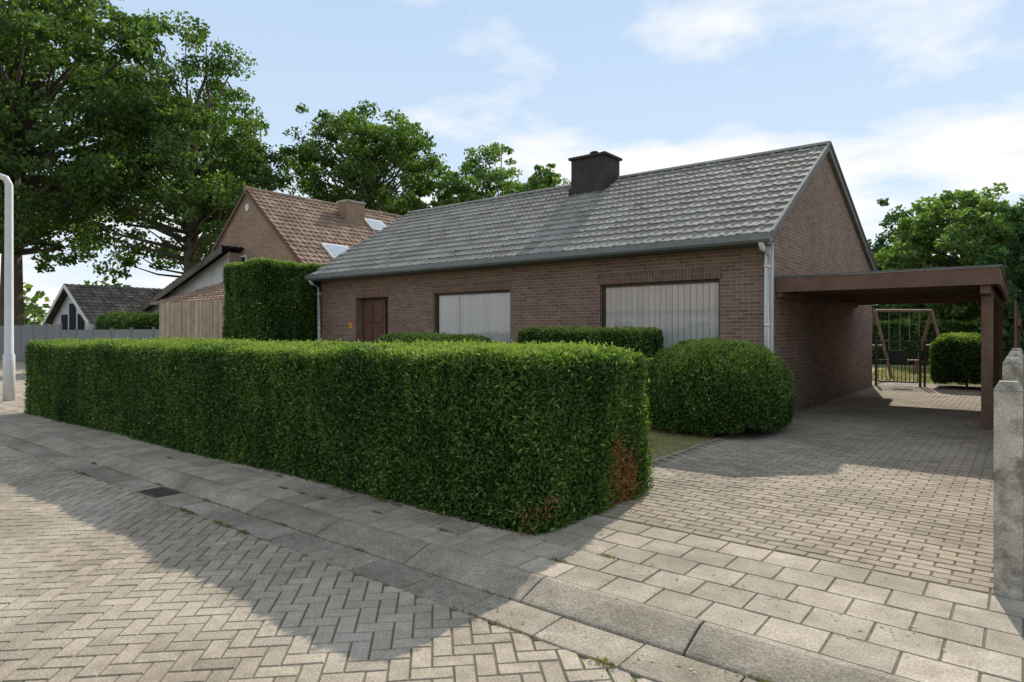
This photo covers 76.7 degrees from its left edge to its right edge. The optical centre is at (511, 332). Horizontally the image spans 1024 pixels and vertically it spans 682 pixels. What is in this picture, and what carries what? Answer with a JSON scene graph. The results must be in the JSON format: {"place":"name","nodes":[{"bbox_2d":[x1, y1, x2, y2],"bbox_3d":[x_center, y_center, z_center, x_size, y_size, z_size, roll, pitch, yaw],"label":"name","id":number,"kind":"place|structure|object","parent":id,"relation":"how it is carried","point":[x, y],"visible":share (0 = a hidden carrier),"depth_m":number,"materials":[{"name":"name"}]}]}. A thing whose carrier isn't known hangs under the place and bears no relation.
{"place":"outdoors","nodes":[
{"label":"outdoors","id":0,"kind":"place"},
{"bbox_2d":[0,360,29,399],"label":"forecourt paving","id":1,"kind":"structure","parent":0,"point":[20,369],"depth_m":21.16,"materials":[{"name":"grey concrete"}]},
{"bbox_2d":[159,299,224,338],"bbox_3d":[-9.891,0.240,20.477,5.493,2.520,0.080,0,0,38],"label":"timber screen fence","id":2,"kind":"object","parent":1,"relation":"on","point":[198,319],"visible":0.26,"depth_m":20.68,"materials":[{"name":"brown wood"}]},
{"bbox_2d":[209,192,244,253],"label":"roof","id":3,"kind":"structure","parent":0,"point":[229,221],"depth_m":31.14,"materials":[{"name":"brown tile"}]},
{"bbox_2d":[247,189,398,263],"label":"roof","id":4,"kind":"structure","parent":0,"point":[305,228],"depth_m":30.50,"materials":[{"name":"brown tile"}]},
{"bbox_2d":[243,186,402,217],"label":"ridge","id":5,"kind":"structure","parent":4,"relation":"attached to","point":[245,188],"depth_m":32.39,"materials":[{"name":"brown tile"}]},
{"bbox_2d":[321,243,348,257],"bbox_3d":[-7.900,-3.664,29.685,0.936,0.811,1.400,0,0,38],"label":"skylight low frame","id":6,"kind":"object","parent":4,"relation":"attached to","point":[323,245],"visible":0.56,"depth_m":29.23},
{"bbox_2d":[325,244,347,255],"bbox_3d":[-7.859,-3.726,29.653,0.723,0.601,1.240,0,0,38],"label":"skylight low glass","id":7,"kind":"object","parent":6,"relation":"in","point":[335,250],"visible":0.8,"depth_m":29.56,"materials":[{"name":"glass"}]},
{"bbox_2d":[338,201,364,225],"bbox_3d":[-8.316,-5.825,33.518,0.800,1.650,1.100,0,0,38],"label":"chimney","id":8,"kind":"object","parent":4,"relation":"attached to","point":[352,213],"visible":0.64,"depth_m":33.19,"materials":[{"name":"concrete"}]},
{"bbox_2d":[336,199,365,204],"bbox_3d":[-8.316,-6.701,33.518,0.900,0.098,1.200,0,0,38],"label":"chimney cap","id":9,"kind":"object","parent":8,"relation":"on","point":[349,200],"visible":0.57,"depth_m":33.15,"materials":[{"name":"grey concrete"}]},
{"bbox_2d":[365,218,384,230],"bbox_3d":[-7.198,-5.678,34.483,0.859,0.747,1.200,0,0,38],"label":"skylight high frame","id":10,"kind":"object","parent":4,"relation":"attached to","point":[371,226],"visible":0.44,"depth_m":34.03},
{"bbox_2d":[366,219,385,228],"bbox_3d":[-7.158,-5.739,34.451,0.646,0.537,1.040,0,0,38],"label":"skylight high glass","id":11,"kind":"object","parent":10,"relation":"in","point":[377,224],"visible":0.8,"depth_m":34.41,"materials":[{"name":"glass"}]},
{"bbox_2d":[0,444,654,681],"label":"road","id":12,"kind":"structure","parent":0,"point":[279,613],"depth_m":3.66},
{"bbox_2d":[137,487,180,497],"bbox_3d":[-3.463,1.574,6.360,0.400,0.032,0.250,0,0,38],"label":"drain grate","id":13,"kind":"object","parent":12,"relation":"on","point":[157,492],"visible":0.92,"depth_m":6.32,"materials":[{"name":"metal"}]},
{"bbox_2d":[1,417,962,681],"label":"fallen leaves","id":14,"kind":"object","parent":12,"relation":"on","point":[503,559],"visible":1,"depth_m":3.98,"materials":[{"name":"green plant"}]},
{"bbox_2d":[0,359,980,459],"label":"lawn","id":15,"kind":"structure","parent":0,"point":[665,442],"depth_m":9.55,"materials":[{"name":"green plant"}]},
{"bbox_2d":[53,294,94,329],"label":"gable","id":16,"kind":"structure","parent":15,"relation":"on","point":[64,309],"depth_m":36.27,"materials":[{"name":"white paint"}]},
{"bbox_2d":[61,303,84,329],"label":"windows","id":17,"kind":"structure","parent":16,"relation":"attached to","point":[72,319],"depth_m":35.61,"materials":[{"name":"black glass"}]},
{"bbox_2d":[65,283,162,322],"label":"roof","id":18,"kind":"structure","parent":16,"relation":"on","point":[93,302],"depth_m":35.80,"materials":[{"name":"tile"}]},
{"bbox_2d":[45,285,69,324],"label":"roof","id":19,"kind":"structure","parent":18,"relation":"attached to","point":[56,307],"depth_m":36.90,"materials":[{"name":"tile"}]},
{"bbox_2d":[42,284,88,326],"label":"white bargeboards","id":20,"kind":"object","parent":19,"relation":"attached to","point":[73,301],"visible":0.89,"depth_m":35.11,"materials":[{"name":"plastic"}]},
{"bbox_2d":[23,278,130,324],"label":"distant trees","id":21,"kind":"object","parent":15,"relation":"on","point":[32,309],"depth_m":59.17,"materials":[{"name":"green plant"}]},
{"bbox_2d":[0,323,158,360],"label":"grey fence","id":22,"kind":"object","parent":15,"relation":"on","point":[24,335],"visible":0.38,"depth_m":31.33,"materials":[{"name":"paint"}]},
{"bbox_2d":[0,0,206,325],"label":"oak tree","id":23,"kind":"object","parent":15,"relation":"on","point":[27,107],"visible":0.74,"depth_m":41.05,"materials":[{"name":"green plant"}]},
{"bbox_2d":[94,310,158,329],"bbox_3d":[-17.196,0.267,29.403,4.837,2.630,2.050,0,0,38],"label":"garden shrub","id":24,"kind":"object","parent":15,"relation":"on","point":[121,320],"visible":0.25,"depth_m":28.46,"materials":[{"name":"green plant"}]},
{"bbox_2d":[36,8,286,272],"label":"oak tree","id":25,"kind":"object","parent":15,"relation":"on","point":[212,188],"visible":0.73,"depth_m":42.05,"materials":[{"name":"green plant"}]},
{"bbox_2d":[93,87,277,279],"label":"oak tree","id":26,"kind":"object","parent":15,"relation":"on","point":[130,261],"visible":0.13,"depth_m":59.62,"materials":[{"name":"green plant"}]},
{"bbox_2d":[150,282,225,304],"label":"neighbour outbuilding","id":27,"kind":"structure","parent":15,"relation":"on","point":[215,291],"depth_m":24.95,"materials":[{"name":"tile"}]},
{"bbox_2d":[134,245,243,313],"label":"neighbour wing","id":28,"kind":"structure","parent":15,"relation":"on","point":[207,270],"depth_m":31.25,"materials":[{"name":"white paint"}]},
{"bbox_2d":[211,191,299,262],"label":"bargeboards","id":29,"kind":"object","parent":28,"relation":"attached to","point":[270,225],"visible":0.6,"depth_m":29.36,"materials":[{"name":"brown paint"}]},
{"bbox_2d":[215,192,301,263],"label":"gable front","id":30,"kind":"structure","parent":15,"relation":"on","point":[250,231],"depth_m":29.77,"materials":[{"name":"brown brick"}]},
{"bbox_2d":[222,257,322,341],"bbox_3d":[-6.881,-0.283,19.068,2.205,3.662,2.697,0,0,38],"label":"tall clipped hedge","id":31,"kind":"object","parent":15,"relation":"on","point":[266,299],"visible":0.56,"depth_m":18.17,"materials":[{"name":"green plant"}]},
{"bbox_2d":[23,335,657,535],"bbox_3d":[-3.892,0.782,9.196,12.133,1.488,2.126,0,0,38],"label":"clipped hedge","id":32,"kind":"object","parent":15,"relation":"on","point":[535,438],"visible":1,"depth_m":5.90,"materials":[{"name":"green plant"}]},
{"bbox_2d":[262,99,451,215],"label":"broadleaf tree","id":33,"kind":"object","parent":15,"relation":"on","point":[361,165],"visible":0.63,"depth_m":47.62,"materials":[{"name":"green plant"}]},
{"bbox_2d":[375,160,483,215],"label":"broadleaf tree","id":34,"kind":"object","parent":15,"relation":"on","point":[444,194],"visible":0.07,"depth_m":56.51,"materials":[{"name":"green plant"}]},
{"bbox_2d":[373,331,494,342],"bbox_3d":[-1.744,0.743,14.180,3.449,1.578,1.500,0,0,38],"label":"clipped hedge","id":35,"kind":"object","parent":15,"relation":"on","point":[407,337],"visible":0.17,"depth_m":13.81,"materials":[{"name":"green plant"}]},
{"bbox_2d":[419,142,531,208],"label":"broadleaf tree","id":36,"kind":"object","parent":15,"relation":"on","point":[485,178],"visible":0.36,"depth_m":54.37,"materials":[{"name":"green plant"}]},
{"bbox_2d":[517,163,570,192],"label":"broadleaf tree","id":37,"kind":"object","parent":15,"relation":"on","point":[538,180],"visible":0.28,"depth_m":52.60,"materials":[{"name":"green plant"}]},
{"bbox_2d":[516,325,665,362],"bbox_3d":[1.358,0.694,11.722,2.746,1.679,1.071,0,0,38],"label":"clipped hedge","id":38,"kind":"object","parent":15,"relation":"on","point":[648,342],"visible":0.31,"depth_m":11.12,"materials":[{"name":"green plant"}]},
{"bbox_2d":[304,141,878,412],"bbox_3d":[2.175,-1.575,18.607,13.170,6.350,10.140,0,0,38],"label":"brick bungalow","id":39,"kind":"object","parent":15,"relation":"on","point":[697,251],"visible":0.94,"depth_m":14.11,"materials":[{"name":"brown brick"}]},
{"bbox_2d":[354,288,388,297],"bbox_3d":[-3.812,-1.058,17.569,1.460,0.213,0.003,0,0,38],"label":"door lintel","id":40,"kind":"structure","parent":39,"relation":"in","point":[374,292],"depth_m":17.57,"materials":[{"name":"brick"}]},
{"bbox_2d":[365,304,382,342],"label":"door panels","id":41,"kind":"structure","parent":39,"relation":"in","point":[378,308],"depth_m":17.85,"materials":[{"name":"brown wood"}]},
{"bbox_2d":[363,300,385,341],"bbox_3d":[-3.790,0.215,17.846,0.950,2.210,0.043,0,0,38],"label":"front door","id":42,"kind":"structure","parent":39,"relation":"in","point":[373,324],"depth_m":17.84,"materials":[{"name":"brown wood"}]},
{"bbox_2d":[363,297,387,333],"bbox_3d":[-3.635,0.195,17.792,1.354,2.290,0.060,0,0,38],"label":"door panel back","id":43,"kind":"structure","parent":39,"relation":"in","point":[386,298],"depth_m":17.57,"materials":[{"name":"brown wood"}]},
{"bbox_2d":[432,280,511,292],"bbox_3d":[-1.002,-1.079,15.350,2.540,0.213,0.003,0,0,38],"label":"lintel window left","id":44,"kind":"structure","parent":39,"relation":"in","point":[502,284],"depth_m":15.27,"materials":[{"name":"brick"}]},
{"bbox_2d":[598,266,721,284],"bbox_3d":[2.753,-1.079,12.384,2.570,0.213,0.003,0,0,38],"label":"lintel window right","id":45,"kind":"structure","parent":39,"relation":"in","point":[704,272],"depth_m":12.31,"materials":[{"name":"brick"}]},
{"bbox_2d":[613,280,709,347],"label":"vertical blinds","id":46,"kind":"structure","parent":39,"relation":"in","point":[690,280],"depth_m":12.57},
{"bbox_2d":[641,336,796,435],"bbox_3d":[3.174,0.767,10.103,2.307,1.440,2.275,0,0,38],"label":"rounded shrub","id":47,"kind":"object","parent":15,"relation":"on","point":[713,385],"visible":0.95,"depth_m":9.29,"materials":[{"name":"green plant"}]},
{"bbox_2d":[872,309,939,376],"bbox_3d":[13.502,0.356,22.340,2.152,2.323,1.793,0,0,-5],"label":"frame","id":48,"kind":"object","parent":15,"relation":"on","point":[876,317],"visible":0.51,"depth_m":22.27,"materials":[{"name":"brown paint"}]},
{"bbox_2d":[867,198,955,320],"bbox_3d":[21.267,-2.915,35.563,5.822,9.231,7.131,0,0,-37],"label":"broadleaf tree","id":49,"kind":"object","parent":15,"relation":"on","point":[878,244],"visible":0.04,"depth_m":35.27,"materials":[{"name":"green plant"}]},
{"bbox_2d":[872,318,1022,365],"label":"garden hedge","id":50,"kind":"object","parent":15,"relation":"on","point":[895,330],"visible":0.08,"depth_m":30.04,"materials":[{"name":"green plant"}]},
{"bbox_2d":[874,182,1023,321],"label":"broadleaf tree","id":51,"kind":"object","parent":15,"relation":"on","point":[974,241],"visible":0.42,"depth_m":29.75,"materials":[{"name":"green plant"}]},
{"bbox_2d":[974,195,1023,354],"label":"broadleaf tree","id":52,"kind":"object","parent":15,"relation":"on","point":[1010,254],"visible":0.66,"depth_m":24.84,"materials":[{"name":"green plant"}]},
{"bbox_2d":[994,348,1023,600],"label":"concrete fence","id":53,"kind":"object","parent":15,"relation":"on","point":[1009,486],"visible":0.98,"depth_m":3.67,"materials":[{"name":"grey concrete"}]},
{"bbox_2d":[1014,299,1021,347],"bbox_3d":[11.876,0.470,15.150,0.080,1.960,13.500,0,0,38],"label":"wooden fence","id":54,"kind":"object","parent":15,"relation":"on","point":[1017,324],"visible":0.36,"depth_m":10.01,"materials":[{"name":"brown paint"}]},
{"bbox_2d":[0,395,1023,681],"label":"pavement","id":55,"kind":"structure","parent":0,"point":[866,609],"depth_m":3.92,"materials":[{"name":"concrete"},{"name":"sand"}]},
{"bbox_2d":[0,173,15,400],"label":"street lamp","id":56,"kind":"object","parent":55,"relation":"on","point":[8,388],"visible":0.88,"depth_m":14.17,"materials":[{"name":"paint"}]},
{"bbox_2d":[10,430,813,681],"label":"weeds","id":57,"kind":"object","parent":55,"relation":"on","point":[227,525],"visible":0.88,"depth_m":5.07,"materials":[{"name":"green plant"}]},
{"bbox_2d":[0,0,1023,324],"label":"sky","id":58,"kind":"structure","parent":0,"point":[913,100],"materials":[{"name":"blue"}]},
{"bbox_2d":[592,382,993,595],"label":"driveway","id":59,"kind":"structure","parent":0,"point":[894,478],"depth_m":6.24,"materials":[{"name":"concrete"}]},
{"bbox_2d":[775,264,1009,429],"bbox_3d":[7.817,0.290,12.794,3.110,2.520,6.710,0,0,38],"label":"carport","id":60,"kind":"object","parent":59,"relation":"on","point":[987,287],"visible":0.9,"depth_m":10.55,"materials":[{"name":"brown paint"}]},
{"bbox_2d":[875,336,921,386],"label":"garden gate","id":61,"kind":"structure","parent":59,"relation":"on","point":[898,356],"depth_m":18.07,"materials":[{"name":"black metal"}]},
{"bbox_2d":[923,340,978,388],"bbox_3d":[12.066,0.850,17.134,2.000,1.300,0.050,0,0,38],"label":"wire fence","id":62,"kind":"object","parent":59,"relation":"on","point":[924,363],"visible":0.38,"depth_m":17.72,"materials":[{"name":"black metal"}]},
{"bbox_2d":[928,331,980,384],"bbox_3d":[12.241,0.694,17.600,1.538,1.498,1.964,0,0,38],"label":"garden shrub","id":63,"kind":"object","parent":59,"relation":"on","point":[956,357],"visible":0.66,"depth_m":17.03,"materials":[{"name":"green plant"}]},
{"label":"ground","id":64,"kind":"structure","parent":0,"visible":0},
{"bbox_2d":[0,421,915,681],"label":"kerb","id":65,"kind":"structure","parent":64,"relation":"on","point":[667,641],"depth_m":3.88,"materials":[{"name":"concrete"}]}
]}

